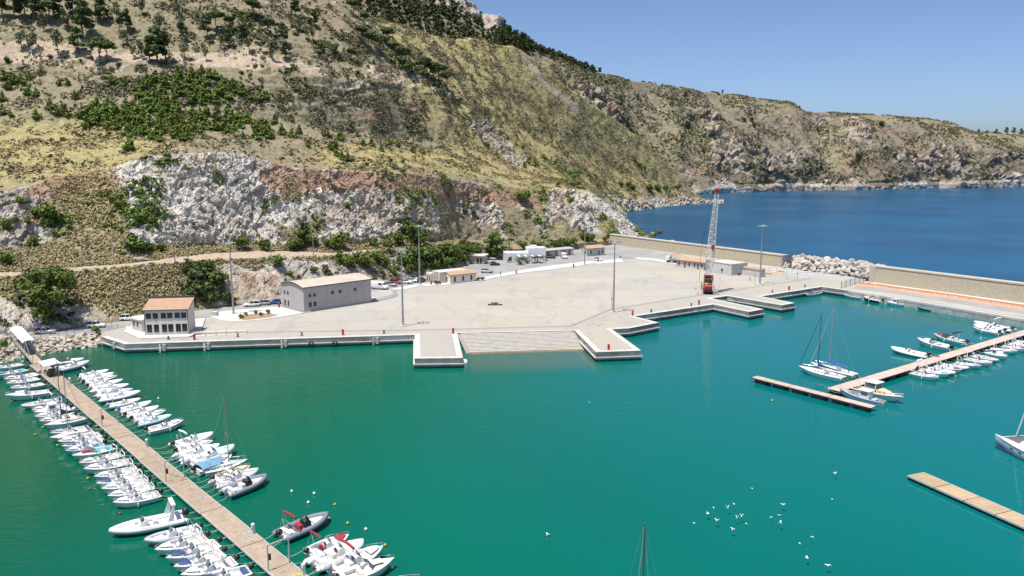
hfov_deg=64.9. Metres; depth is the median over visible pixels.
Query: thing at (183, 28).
pine tree
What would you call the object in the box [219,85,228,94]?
young pine
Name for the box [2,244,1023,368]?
quay
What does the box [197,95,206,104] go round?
young pine
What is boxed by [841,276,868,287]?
gate fence
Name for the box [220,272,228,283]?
bank bush
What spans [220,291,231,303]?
bank bush
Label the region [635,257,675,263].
pavement
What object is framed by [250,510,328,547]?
inflatable boat
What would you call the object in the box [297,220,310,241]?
bush
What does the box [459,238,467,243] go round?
cliff foot bush
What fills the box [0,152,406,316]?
dry reeds
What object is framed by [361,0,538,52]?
mountain ridge
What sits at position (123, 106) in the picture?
young pine
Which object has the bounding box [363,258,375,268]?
bank bush
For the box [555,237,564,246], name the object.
terrace bush
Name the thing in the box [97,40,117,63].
umbrella pine
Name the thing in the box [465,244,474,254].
roadside bush
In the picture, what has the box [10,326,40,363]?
covered gangway
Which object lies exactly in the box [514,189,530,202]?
cliff bush
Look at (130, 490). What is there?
motorboat
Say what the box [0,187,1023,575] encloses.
sea
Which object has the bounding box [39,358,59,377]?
pontoon canopy
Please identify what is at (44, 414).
motorboat
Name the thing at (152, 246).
cliff foot bush
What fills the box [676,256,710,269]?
yard house
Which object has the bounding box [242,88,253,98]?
young pine
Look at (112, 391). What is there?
inflatable boat
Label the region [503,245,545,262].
restaurant
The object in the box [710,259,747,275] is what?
grey block
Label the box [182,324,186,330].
window
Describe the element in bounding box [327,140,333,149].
young pine
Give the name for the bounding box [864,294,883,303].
motorboat
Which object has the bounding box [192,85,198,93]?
young pine
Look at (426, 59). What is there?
umbrella pine
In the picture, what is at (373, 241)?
cliff foot bush
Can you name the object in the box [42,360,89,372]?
inflatable boat
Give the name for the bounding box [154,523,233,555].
motorboat
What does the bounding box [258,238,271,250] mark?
cliff foot bush
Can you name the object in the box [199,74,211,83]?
young pine
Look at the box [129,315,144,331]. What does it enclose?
annexe
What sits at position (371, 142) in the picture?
young pine
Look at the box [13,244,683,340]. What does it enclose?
road
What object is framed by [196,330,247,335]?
guard rail
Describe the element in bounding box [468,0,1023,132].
sky
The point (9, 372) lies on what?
motorboat
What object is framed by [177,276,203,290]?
bank bush
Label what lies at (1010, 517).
floating pontoon
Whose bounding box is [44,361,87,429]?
sailing boat
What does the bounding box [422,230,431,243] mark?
cliff foot bush
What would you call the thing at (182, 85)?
young pine
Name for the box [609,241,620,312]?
light tower
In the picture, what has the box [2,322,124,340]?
road railing
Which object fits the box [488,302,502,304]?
salvage heap
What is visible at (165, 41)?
pine tree
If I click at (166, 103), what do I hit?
young pine
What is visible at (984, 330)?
motorboat
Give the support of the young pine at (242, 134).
on the hillside
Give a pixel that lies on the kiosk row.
(558, 251)
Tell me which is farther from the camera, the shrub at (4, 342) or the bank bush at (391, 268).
the bank bush at (391, 268)
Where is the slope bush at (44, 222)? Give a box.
[40,217,53,227]
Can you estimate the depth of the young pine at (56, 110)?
302.88 m
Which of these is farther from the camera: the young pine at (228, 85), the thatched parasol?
the thatched parasol
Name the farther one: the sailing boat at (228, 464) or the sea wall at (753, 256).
the sea wall at (753, 256)
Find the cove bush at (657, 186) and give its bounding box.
[654,183,661,189]
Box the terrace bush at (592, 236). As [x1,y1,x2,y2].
[589,233,596,240]
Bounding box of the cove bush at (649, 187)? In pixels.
[645,184,653,191]
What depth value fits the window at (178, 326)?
195.65 m
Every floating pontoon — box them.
[30,363,308,575]
[751,376,876,411]
[826,330,1023,394]
[907,472,1023,531]
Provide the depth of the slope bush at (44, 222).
232.70 m
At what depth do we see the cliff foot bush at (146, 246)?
237.44 m
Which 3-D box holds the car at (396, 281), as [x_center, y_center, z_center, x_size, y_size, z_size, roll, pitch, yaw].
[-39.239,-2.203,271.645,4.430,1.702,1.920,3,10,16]
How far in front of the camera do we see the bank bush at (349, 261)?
268.26 m
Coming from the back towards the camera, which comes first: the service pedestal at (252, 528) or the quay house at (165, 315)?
the quay house at (165, 315)
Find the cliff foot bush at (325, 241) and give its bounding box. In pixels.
[323,238,330,244]
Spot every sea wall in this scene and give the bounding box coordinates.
[609,233,791,266]
[868,265,1023,302]
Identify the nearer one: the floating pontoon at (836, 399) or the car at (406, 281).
the floating pontoon at (836, 399)
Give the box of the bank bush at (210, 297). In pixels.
[199,287,221,305]
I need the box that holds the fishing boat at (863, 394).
[828,383,886,406]
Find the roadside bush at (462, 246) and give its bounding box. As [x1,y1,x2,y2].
[453,244,467,253]
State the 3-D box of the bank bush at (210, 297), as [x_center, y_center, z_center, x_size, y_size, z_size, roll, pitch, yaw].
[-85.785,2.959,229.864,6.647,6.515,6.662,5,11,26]
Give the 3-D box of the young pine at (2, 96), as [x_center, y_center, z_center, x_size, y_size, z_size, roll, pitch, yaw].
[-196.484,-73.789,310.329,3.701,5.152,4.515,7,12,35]
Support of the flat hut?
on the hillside
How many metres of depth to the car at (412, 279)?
274.89 m
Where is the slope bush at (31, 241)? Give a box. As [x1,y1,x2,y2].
[25,235,42,246]
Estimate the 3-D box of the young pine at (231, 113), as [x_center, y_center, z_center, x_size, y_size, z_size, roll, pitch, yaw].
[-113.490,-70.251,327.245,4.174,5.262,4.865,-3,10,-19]
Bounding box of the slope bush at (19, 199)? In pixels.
[15,196,28,205]
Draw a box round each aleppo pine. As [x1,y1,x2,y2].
[12,265,81,318]
[483,232,504,256]
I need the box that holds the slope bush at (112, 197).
[104,193,122,201]
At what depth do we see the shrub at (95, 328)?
197.23 m
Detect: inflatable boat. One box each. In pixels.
[21,391,77,408]
[35,355,83,365]
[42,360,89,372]
[64,371,113,383]
[73,366,108,379]
[74,381,128,393]
[77,379,122,390]
[77,385,133,397]
[80,389,140,402]
[92,397,140,409]
[107,405,158,420]
[109,497,210,534]
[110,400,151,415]
[123,414,171,428]
[144,518,223,544]
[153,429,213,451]
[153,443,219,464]
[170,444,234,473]
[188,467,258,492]
[201,473,267,501]
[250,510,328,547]
[891,346,931,358]
[925,363,955,375]
[939,360,968,370]
[969,351,998,362]
[973,323,1011,333]
[974,317,1018,331]
[1013,337,1023,343]
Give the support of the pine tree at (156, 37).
on the hillside
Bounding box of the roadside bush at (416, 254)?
[409,248,421,263]
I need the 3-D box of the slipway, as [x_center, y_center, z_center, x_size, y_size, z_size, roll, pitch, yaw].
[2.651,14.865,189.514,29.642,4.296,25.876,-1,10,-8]
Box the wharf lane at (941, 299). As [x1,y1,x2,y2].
[854,286,1023,312]
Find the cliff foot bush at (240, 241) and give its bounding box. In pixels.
[232,235,249,247]
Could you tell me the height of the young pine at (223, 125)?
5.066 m
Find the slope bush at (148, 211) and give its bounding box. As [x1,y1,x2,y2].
[135,205,157,217]
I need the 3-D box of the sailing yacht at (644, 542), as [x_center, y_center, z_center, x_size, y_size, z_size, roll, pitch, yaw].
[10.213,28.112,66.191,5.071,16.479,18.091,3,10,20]
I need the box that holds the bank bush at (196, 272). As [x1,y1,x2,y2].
[184,265,210,279]
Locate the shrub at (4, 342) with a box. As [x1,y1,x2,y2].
[0,340,11,349]
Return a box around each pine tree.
[0,0,12,18]
[10,0,22,19]
[21,0,45,20]
[45,0,62,19]
[64,0,73,13]
[67,26,85,54]
[71,0,94,34]
[93,0,111,23]
[116,7,132,32]
[143,38,153,62]
[144,25,164,63]
[157,31,171,61]
[176,20,187,40]
[200,14,211,36]
[223,28,233,44]
[238,23,247,40]
[275,22,288,41]
[279,41,291,59]
[290,0,300,15]
[308,10,317,26]
[316,42,325,54]
[331,42,338,56]
[407,223,417,244]
[414,219,426,236]
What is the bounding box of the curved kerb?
[371,291,397,301]
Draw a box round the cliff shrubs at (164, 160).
[19,151,656,238]
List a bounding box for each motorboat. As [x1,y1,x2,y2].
[0,361,31,371]
[0,366,29,378]
[4,370,41,380]
[6,374,56,386]
[10,379,61,391]
[31,396,84,412]
[35,405,88,419]
[39,409,94,424]
[50,423,110,435]
[58,424,122,444]
[62,430,121,449]
[65,437,124,454]
[66,374,116,386]
[79,444,143,467]
[83,449,153,473]
[94,458,161,480]
[96,463,164,487]
[101,469,171,493]
[107,475,176,500]
[112,482,184,507]
[114,408,165,423]
[128,418,182,435]
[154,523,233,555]
[156,438,212,457]
[165,529,247,563]
[169,452,231,478]
[173,539,250,571]
[180,547,264,575]
[189,463,250,487]
[201,556,278,575]
[281,530,348,563]
[297,538,382,575]
[300,538,363,574]
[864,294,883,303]
[909,365,938,380]
[915,362,949,377]
[929,359,962,372]
[934,332,969,345]
[943,356,981,368]
[955,351,992,366]
[973,325,1001,335]
[987,342,1017,353]
[993,340,1023,351]
[1005,337,1023,346]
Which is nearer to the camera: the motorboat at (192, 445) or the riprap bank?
the motorboat at (192, 445)
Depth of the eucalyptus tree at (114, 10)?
361.33 m
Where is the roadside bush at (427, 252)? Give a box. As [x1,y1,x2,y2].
[411,243,433,260]
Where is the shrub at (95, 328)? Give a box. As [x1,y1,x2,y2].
[91,325,100,332]
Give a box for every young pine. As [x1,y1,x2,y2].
[0,68,8,80]
[0,90,9,101]
[0,104,8,114]
[1,80,12,89]
[7,72,17,84]
[7,109,14,117]
[15,74,27,82]
[22,83,32,94]
[25,71,32,79]
[31,88,40,96]
[31,108,42,118]
[37,67,44,75]
[43,97,54,109]
[50,103,63,114]
[55,78,62,85]
[60,104,72,115]
[63,77,70,84]
[69,90,80,99]
[73,108,84,117]
[80,114,90,127]
[83,105,89,114]
[83,108,98,119]
[86,101,98,112]
[88,114,97,124]
[93,96,99,105]
[96,106,104,116]
[97,113,112,125]
[101,98,112,110]
[103,122,111,130]
[104,111,118,123]
[108,74,116,83]
[108,100,120,112]
[109,119,122,129]
[111,113,121,123]
[119,114,129,124]
[120,124,131,134]
[121,102,126,110]
[121,136,134,150]
[126,120,132,130]
[126,126,137,136]
[127,98,139,107]
[129,106,138,119]
[131,83,139,90]
[131,119,138,128]
[134,84,145,95]
[136,111,144,122]
[136,124,147,135]
[137,98,145,107]
[139,78,148,86]
[140,105,146,114]
[141,90,153,101]
[143,75,154,86]
[143,113,155,125]
[144,99,156,111]
[145,130,155,139]
[146,72,157,82]
[148,87,156,96]
[151,106,162,114]
[153,124,159,133]
[154,88,162,97]
[154,111,163,121]
[154,115,164,124]
[154,132,164,140]
[155,118,163,128]
[157,97,168,109]
[158,75,166,85]
[158,83,166,90]
[158,124,166,134]
[159,89,168,98]
[161,107,169,116]
[162,78,170,88]
[162,98,169,108]
[163,71,174,79]
[163,115,171,126]
[167,114,177,123]
[168,75,178,84]
[169,93,177,101]
[169,104,179,113]
[169,122,181,135]
[169,128,178,137]
[170,80,178,89]
[171,83,185,93]
[172,88,178,96]
[173,68,182,77]
[173,71,184,82]
[173,110,182,121]
[175,101,182,111]
[175,112,185,121]
[176,131,187,140]
[178,121,189,128]
[180,81,186,89]
[182,83,191,91]
[183,66,195,77]
[184,72,193,82]
[184,128,193,138]
[185,96,193,103]
[185,110,192,117]
[186,117,195,126]
[187,89,198,100]
[188,106,196,113]
[189,126,196,136]
[191,114,199,121]
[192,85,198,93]
[194,70,203,79]
[195,64,205,74]
[195,109,204,118]
[195,124,205,132]
[196,77,207,87]
[196,90,209,100]
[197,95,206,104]
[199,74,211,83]
[200,121,207,129]
[202,105,209,113]
[203,119,213,129]
[204,87,211,98]
[205,67,211,76]
[207,119,220,130]
[209,109,221,118]
[210,93,221,103]
[211,69,220,78]
[211,90,221,99]
[212,103,220,111]
[216,120,226,130]
[218,75,226,82]
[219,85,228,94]
[219,113,228,121]
[221,123,234,133]
[222,101,233,113]
[224,90,235,98]
[225,80,231,89]
[226,114,236,123]
[227,108,237,118]
[228,83,237,91]
[231,122,238,129]
[235,81,244,89]
[235,119,245,127]
[236,83,245,93]
[237,112,247,121]
[240,131,247,138]
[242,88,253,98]
[244,111,252,118]
[248,127,264,139]
[250,119,262,130]
[253,90,265,100]
[257,117,264,125]
[257,127,267,135]
[260,118,268,129]
[263,91,269,98]
[265,123,276,132]
[265,127,275,138]
[269,113,277,123]
[277,122,287,134]
[287,113,294,120]
[288,128,296,137]
[295,125,302,133]
[305,139,310,147]
[321,125,331,136]
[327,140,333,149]
[332,138,338,147]
[333,147,338,155]
[335,128,344,139]
[337,149,345,159]
[344,151,353,161]
[359,138,366,145]
[368,137,376,145]
[387,137,393,144]
[395,139,401,147]
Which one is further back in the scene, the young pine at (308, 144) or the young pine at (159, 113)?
the young pine at (308, 144)
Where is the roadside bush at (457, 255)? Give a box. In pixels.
[451,247,463,259]
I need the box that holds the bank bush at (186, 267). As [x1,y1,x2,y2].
[180,259,203,276]
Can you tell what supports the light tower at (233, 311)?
on the pavement at (229, 317)
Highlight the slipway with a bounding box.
[457,330,583,353]
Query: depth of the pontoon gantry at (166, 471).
112.93 m
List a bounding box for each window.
[147,325,151,332]
[152,313,157,318]
[154,324,158,331]
[162,324,166,331]
[168,324,173,331]
[176,324,180,331]
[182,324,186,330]
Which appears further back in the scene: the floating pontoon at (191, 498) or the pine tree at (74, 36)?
the pine tree at (74, 36)
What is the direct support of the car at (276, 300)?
on the road
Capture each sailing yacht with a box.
[630,523,655,575]
[799,314,846,382]
[811,307,858,379]
[995,414,1023,460]
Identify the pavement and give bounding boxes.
[211,306,302,321]
[392,275,494,289]
[493,258,622,277]
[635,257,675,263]
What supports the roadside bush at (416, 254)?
on the hillside
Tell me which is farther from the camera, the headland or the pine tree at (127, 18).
the headland
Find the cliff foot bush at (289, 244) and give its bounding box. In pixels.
[285,239,296,250]
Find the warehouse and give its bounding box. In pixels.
[280,273,372,312]
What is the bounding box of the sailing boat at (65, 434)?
[50,373,105,442]
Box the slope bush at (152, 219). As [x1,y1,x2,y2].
[147,216,162,225]
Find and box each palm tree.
[504,239,514,250]
[513,258,525,264]
[531,256,543,262]
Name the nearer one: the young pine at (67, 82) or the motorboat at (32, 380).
the motorboat at (32, 380)
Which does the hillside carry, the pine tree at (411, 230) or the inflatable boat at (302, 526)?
the pine tree at (411, 230)
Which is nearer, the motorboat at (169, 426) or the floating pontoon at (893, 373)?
the motorboat at (169, 426)
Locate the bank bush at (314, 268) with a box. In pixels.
[310,266,319,272]
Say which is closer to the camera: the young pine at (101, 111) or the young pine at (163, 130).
the young pine at (163, 130)
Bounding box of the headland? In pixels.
[524,50,1023,194]
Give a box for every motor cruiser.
[5,388,65,400]
[72,443,123,459]
[332,554,393,575]
[917,336,953,351]
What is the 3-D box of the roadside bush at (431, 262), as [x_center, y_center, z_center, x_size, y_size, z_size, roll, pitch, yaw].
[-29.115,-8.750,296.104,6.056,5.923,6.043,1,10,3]
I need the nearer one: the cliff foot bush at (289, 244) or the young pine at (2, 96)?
the cliff foot bush at (289, 244)
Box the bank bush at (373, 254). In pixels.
[368,250,381,261]
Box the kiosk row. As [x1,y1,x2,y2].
[546,247,574,255]
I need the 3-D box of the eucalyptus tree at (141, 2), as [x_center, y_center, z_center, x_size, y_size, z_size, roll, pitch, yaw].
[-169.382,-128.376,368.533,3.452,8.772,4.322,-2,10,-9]
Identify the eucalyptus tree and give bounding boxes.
[13,29,25,51]
[24,25,36,54]
[36,9,47,31]
[49,28,63,56]
[59,7,69,30]
[111,1,119,19]
[118,23,126,39]
[129,44,136,56]
[136,42,144,59]
[137,0,145,13]
[153,12,164,32]
[170,0,179,18]
[178,33,188,58]
[192,11,201,28]
[202,47,208,61]
[217,34,224,50]
[244,35,252,53]
[267,37,276,60]
[295,17,301,30]
[306,26,315,43]
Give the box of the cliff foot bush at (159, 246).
[156,243,166,250]
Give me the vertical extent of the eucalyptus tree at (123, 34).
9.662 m
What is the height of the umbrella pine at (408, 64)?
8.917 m
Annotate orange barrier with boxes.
[856,282,1023,307]
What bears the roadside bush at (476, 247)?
on the hillside
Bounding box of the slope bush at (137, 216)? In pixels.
[132,212,146,220]
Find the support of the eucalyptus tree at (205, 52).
on the hillside
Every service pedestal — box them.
[251,523,254,533]
[301,563,305,575]
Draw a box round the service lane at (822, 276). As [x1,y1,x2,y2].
[769,267,865,283]
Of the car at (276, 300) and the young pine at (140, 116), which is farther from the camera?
the young pine at (140, 116)
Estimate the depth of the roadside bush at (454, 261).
306.49 m
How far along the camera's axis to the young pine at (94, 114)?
303.81 m
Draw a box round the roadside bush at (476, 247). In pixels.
[464,241,480,252]
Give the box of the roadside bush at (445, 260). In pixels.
[439,256,450,267]
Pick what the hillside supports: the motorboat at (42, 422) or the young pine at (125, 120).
the young pine at (125, 120)
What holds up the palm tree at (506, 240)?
on the hillside
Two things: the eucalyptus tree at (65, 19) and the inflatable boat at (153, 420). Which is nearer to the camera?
the inflatable boat at (153, 420)
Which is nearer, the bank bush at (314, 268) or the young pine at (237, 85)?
the bank bush at (314, 268)
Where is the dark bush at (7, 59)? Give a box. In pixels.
[3,56,12,62]
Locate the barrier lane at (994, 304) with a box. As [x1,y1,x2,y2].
[857,284,1023,309]
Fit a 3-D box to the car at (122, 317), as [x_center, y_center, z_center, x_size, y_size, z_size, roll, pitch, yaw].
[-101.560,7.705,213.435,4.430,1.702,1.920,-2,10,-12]
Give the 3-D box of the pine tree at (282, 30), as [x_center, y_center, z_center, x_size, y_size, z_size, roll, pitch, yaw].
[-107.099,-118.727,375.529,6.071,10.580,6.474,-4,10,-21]
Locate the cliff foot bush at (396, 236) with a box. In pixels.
[390,232,403,244]
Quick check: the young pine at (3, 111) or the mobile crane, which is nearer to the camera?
the mobile crane
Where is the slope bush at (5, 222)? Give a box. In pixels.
[0,218,11,228]
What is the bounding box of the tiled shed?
[742,266,765,276]
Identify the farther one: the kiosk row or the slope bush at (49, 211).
the kiosk row
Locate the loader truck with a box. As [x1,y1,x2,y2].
[665,253,679,262]
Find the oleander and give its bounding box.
[473,242,486,252]
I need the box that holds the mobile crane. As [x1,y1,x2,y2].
[695,188,719,294]
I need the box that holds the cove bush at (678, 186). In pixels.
[674,183,681,188]
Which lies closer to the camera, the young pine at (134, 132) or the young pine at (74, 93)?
the young pine at (134, 132)
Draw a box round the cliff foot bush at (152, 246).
[147,241,154,249]
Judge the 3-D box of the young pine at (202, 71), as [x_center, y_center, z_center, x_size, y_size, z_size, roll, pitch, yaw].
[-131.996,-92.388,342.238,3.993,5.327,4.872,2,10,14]
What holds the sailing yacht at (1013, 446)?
on the sea
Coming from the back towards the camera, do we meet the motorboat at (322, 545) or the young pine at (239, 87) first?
the young pine at (239, 87)
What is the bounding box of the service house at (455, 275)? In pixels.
[426,268,475,283]
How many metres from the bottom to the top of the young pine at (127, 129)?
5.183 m
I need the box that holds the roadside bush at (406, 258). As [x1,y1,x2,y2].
[397,252,414,265]
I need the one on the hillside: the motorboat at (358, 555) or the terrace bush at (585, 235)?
the terrace bush at (585, 235)
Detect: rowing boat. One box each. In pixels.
[806,290,822,296]
[843,294,862,299]
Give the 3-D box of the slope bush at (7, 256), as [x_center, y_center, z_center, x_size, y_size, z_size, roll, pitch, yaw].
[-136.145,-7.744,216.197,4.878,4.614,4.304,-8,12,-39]
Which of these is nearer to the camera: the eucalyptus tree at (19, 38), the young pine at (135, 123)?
the young pine at (135, 123)
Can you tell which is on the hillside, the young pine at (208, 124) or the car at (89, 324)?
the young pine at (208, 124)
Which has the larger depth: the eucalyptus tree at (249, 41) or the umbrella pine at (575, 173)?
the umbrella pine at (575, 173)
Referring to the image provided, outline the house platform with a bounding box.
[124,318,204,338]
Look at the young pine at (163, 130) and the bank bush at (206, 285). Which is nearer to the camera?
the bank bush at (206, 285)
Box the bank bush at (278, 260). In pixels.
[268,254,287,266]
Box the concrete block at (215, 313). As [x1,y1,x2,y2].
[212,311,218,315]
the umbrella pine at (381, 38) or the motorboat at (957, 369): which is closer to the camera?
the motorboat at (957, 369)
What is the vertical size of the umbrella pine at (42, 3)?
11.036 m
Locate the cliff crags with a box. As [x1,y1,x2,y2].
[0,151,655,246]
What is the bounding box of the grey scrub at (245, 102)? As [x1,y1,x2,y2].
[0,0,721,235]
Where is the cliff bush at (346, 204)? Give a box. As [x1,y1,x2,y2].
[342,202,351,208]
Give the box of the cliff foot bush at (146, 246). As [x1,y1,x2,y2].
[134,241,151,252]
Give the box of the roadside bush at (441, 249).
[432,243,443,259]
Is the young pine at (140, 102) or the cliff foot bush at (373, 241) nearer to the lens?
the cliff foot bush at (373, 241)
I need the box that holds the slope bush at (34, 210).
[30,207,39,214]
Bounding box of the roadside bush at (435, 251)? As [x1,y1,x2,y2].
[426,244,440,259]
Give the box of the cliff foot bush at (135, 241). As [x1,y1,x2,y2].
[122,236,145,252]
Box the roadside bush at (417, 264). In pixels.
[415,260,424,270]
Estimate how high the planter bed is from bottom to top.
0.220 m
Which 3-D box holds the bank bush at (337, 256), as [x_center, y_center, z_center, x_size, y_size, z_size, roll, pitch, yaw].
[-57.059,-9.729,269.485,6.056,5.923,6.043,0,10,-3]
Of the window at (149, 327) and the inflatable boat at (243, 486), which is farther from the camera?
the window at (149, 327)
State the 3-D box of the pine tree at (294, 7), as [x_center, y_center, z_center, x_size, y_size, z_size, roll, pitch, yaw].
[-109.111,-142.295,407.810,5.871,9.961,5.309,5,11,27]
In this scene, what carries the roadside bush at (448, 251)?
on the hillside
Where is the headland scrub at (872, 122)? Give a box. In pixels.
[534,51,1023,186]
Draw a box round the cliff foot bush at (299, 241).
[292,237,304,249]
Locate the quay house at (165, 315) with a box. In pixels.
[142,295,202,334]
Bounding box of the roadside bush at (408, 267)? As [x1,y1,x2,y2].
[403,263,415,273]
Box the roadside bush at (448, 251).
[443,242,457,256]
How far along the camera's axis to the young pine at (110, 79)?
323.98 m
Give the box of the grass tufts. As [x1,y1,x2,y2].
[0,0,702,315]
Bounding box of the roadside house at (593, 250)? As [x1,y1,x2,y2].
[581,244,603,255]
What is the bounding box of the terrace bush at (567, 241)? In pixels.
[563,237,570,244]
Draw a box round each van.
[371,280,388,289]
[561,252,566,257]
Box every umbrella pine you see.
[16,0,35,21]
[38,0,56,23]
[85,36,109,63]
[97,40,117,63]
[205,10,224,32]
[223,15,234,28]
[244,0,261,19]
[261,17,274,33]
[345,0,359,14]
[346,48,357,61]
[355,25,368,41]
[359,12,368,24]
[361,31,376,49]
[373,34,390,56]
[379,27,394,44]
[394,46,410,64]
[403,61,415,76]
[415,56,432,75]
[423,61,440,81]
[429,64,447,84]
[439,71,453,84]
[567,169,581,186]
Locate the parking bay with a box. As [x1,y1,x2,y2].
[372,290,392,298]
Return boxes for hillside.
[0,0,723,339]
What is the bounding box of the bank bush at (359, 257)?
[352,250,368,265]
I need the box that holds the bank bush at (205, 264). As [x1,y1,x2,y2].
[190,259,214,273]
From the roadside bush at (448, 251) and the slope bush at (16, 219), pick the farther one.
the roadside bush at (448, 251)
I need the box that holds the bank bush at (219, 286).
[211,281,226,293]
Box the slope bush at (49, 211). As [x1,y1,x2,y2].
[37,204,63,222]
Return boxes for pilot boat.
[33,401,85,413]
[886,299,903,306]
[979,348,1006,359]
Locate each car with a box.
[34,327,56,333]
[86,320,105,327]
[119,313,132,320]
[244,300,259,306]
[259,299,269,304]
[270,298,280,304]
[386,281,397,286]
[389,279,400,284]
[403,279,412,283]
[407,277,416,281]
[417,277,425,282]
[480,268,492,272]
[490,261,499,265]
[546,254,555,258]
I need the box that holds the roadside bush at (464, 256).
[458,253,467,259]
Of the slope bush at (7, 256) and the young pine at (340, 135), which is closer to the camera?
the slope bush at (7, 256)
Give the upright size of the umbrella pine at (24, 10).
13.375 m
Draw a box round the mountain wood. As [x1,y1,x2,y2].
[356,0,601,72]
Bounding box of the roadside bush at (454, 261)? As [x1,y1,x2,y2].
[449,256,461,265]
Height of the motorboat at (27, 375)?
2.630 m
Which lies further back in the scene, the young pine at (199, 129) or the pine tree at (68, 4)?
the pine tree at (68, 4)
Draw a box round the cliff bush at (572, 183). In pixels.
[568,181,577,185]
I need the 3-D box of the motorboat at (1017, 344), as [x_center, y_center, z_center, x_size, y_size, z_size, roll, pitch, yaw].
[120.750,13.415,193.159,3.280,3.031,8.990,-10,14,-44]
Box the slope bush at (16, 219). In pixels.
[11,216,23,225]
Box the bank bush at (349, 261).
[342,255,355,267]
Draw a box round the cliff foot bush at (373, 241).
[366,237,378,246]
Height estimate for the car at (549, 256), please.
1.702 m
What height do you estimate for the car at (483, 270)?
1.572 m
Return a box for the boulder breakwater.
[782,253,885,280]
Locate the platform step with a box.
[125,326,189,339]
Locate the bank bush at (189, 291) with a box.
[180,288,199,295]
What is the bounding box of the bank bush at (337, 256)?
[332,250,349,262]
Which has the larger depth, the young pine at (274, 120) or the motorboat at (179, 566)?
the young pine at (274, 120)
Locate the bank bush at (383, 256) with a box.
[376,253,389,262]
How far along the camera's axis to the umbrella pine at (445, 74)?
462.22 m
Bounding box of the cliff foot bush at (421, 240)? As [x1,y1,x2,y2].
[405,233,424,245]
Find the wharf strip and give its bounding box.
[853,289,1023,317]
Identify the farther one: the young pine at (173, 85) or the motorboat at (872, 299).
the young pine at (173, 85)
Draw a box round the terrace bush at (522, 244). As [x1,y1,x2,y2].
[518,241,527,247]
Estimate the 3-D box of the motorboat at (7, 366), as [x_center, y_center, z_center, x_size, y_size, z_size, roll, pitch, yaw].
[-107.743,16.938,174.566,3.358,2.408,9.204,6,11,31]
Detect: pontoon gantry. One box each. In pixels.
[100,406,118,426]
[164,456,184,481]
[266,537,289,570]
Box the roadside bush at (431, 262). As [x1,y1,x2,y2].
[424,256,440,268]
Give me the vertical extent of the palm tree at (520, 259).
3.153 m
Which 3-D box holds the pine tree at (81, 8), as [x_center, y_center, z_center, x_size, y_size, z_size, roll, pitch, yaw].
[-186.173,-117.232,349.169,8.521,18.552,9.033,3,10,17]
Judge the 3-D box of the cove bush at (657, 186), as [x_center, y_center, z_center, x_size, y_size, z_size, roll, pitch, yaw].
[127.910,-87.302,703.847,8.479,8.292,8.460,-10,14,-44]
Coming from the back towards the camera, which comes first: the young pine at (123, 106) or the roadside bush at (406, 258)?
the young pine at (123, 106)
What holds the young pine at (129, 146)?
on the hillside
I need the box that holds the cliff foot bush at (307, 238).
[303,233,314,244]
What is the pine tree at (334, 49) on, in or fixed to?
on the hillside
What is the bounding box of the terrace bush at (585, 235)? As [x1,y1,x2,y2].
[579,232,590,241]
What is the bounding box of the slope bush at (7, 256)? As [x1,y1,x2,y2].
[0,250,14,262]
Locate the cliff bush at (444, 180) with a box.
[442,178,448,184]
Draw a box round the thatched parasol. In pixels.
[511,243,522,248]
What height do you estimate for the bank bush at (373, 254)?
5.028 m
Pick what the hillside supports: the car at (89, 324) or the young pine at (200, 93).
the young pine at (200, 93)
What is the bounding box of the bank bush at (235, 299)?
[228,296,238,303]
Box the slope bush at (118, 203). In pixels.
[113,199,125,206]
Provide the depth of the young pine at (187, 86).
329.51 m
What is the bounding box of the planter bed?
[239,313,277,319]
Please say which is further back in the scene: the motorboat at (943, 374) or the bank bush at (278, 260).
the bank bush at (278, 260)
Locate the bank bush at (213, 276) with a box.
[203,269,223,283]
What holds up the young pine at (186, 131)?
on the hillside
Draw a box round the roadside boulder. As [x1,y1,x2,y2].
[130,257,150,261]
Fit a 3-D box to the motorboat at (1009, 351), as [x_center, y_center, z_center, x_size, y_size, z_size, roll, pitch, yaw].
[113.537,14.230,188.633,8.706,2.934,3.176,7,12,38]
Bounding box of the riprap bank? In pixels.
[0,332,101,362]
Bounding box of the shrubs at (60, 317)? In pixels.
[0,0,721,326]
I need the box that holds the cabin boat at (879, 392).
[850,378,903,401]
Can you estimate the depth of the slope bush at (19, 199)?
233.74 m
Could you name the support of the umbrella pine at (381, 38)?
on the hillside
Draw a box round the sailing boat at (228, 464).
[194,397,247,477]
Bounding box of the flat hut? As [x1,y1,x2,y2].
[467,253,488,263]
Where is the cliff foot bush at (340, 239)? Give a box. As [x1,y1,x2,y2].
[328,231,348,247]
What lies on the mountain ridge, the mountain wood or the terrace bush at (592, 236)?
the mountain wood
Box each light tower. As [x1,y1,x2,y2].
[223,242,236,313]
[395,248,407,326]
[414,225,422,284]
[582,220,588,264]
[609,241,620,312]
[757,225,767,284]
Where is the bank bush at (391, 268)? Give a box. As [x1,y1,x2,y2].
[387,265,396,273]
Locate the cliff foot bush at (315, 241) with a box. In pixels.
[309,238,318,244]
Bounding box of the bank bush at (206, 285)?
[188,278,215,294]
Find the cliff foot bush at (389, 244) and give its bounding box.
[382,240,393,250]
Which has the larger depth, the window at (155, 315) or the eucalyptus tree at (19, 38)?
the eucalyptus tree at (19, 38)
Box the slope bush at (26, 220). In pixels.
[22,218,32,226]
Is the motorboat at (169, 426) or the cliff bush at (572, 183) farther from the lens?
the cliff bush at (572, 183)
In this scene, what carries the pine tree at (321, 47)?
on the hillside
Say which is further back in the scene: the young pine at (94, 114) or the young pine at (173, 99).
the young pine at (173, 99)
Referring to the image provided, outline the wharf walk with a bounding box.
[865,283,1023,303]
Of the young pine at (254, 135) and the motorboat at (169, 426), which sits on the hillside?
the young pine at (254, 135)

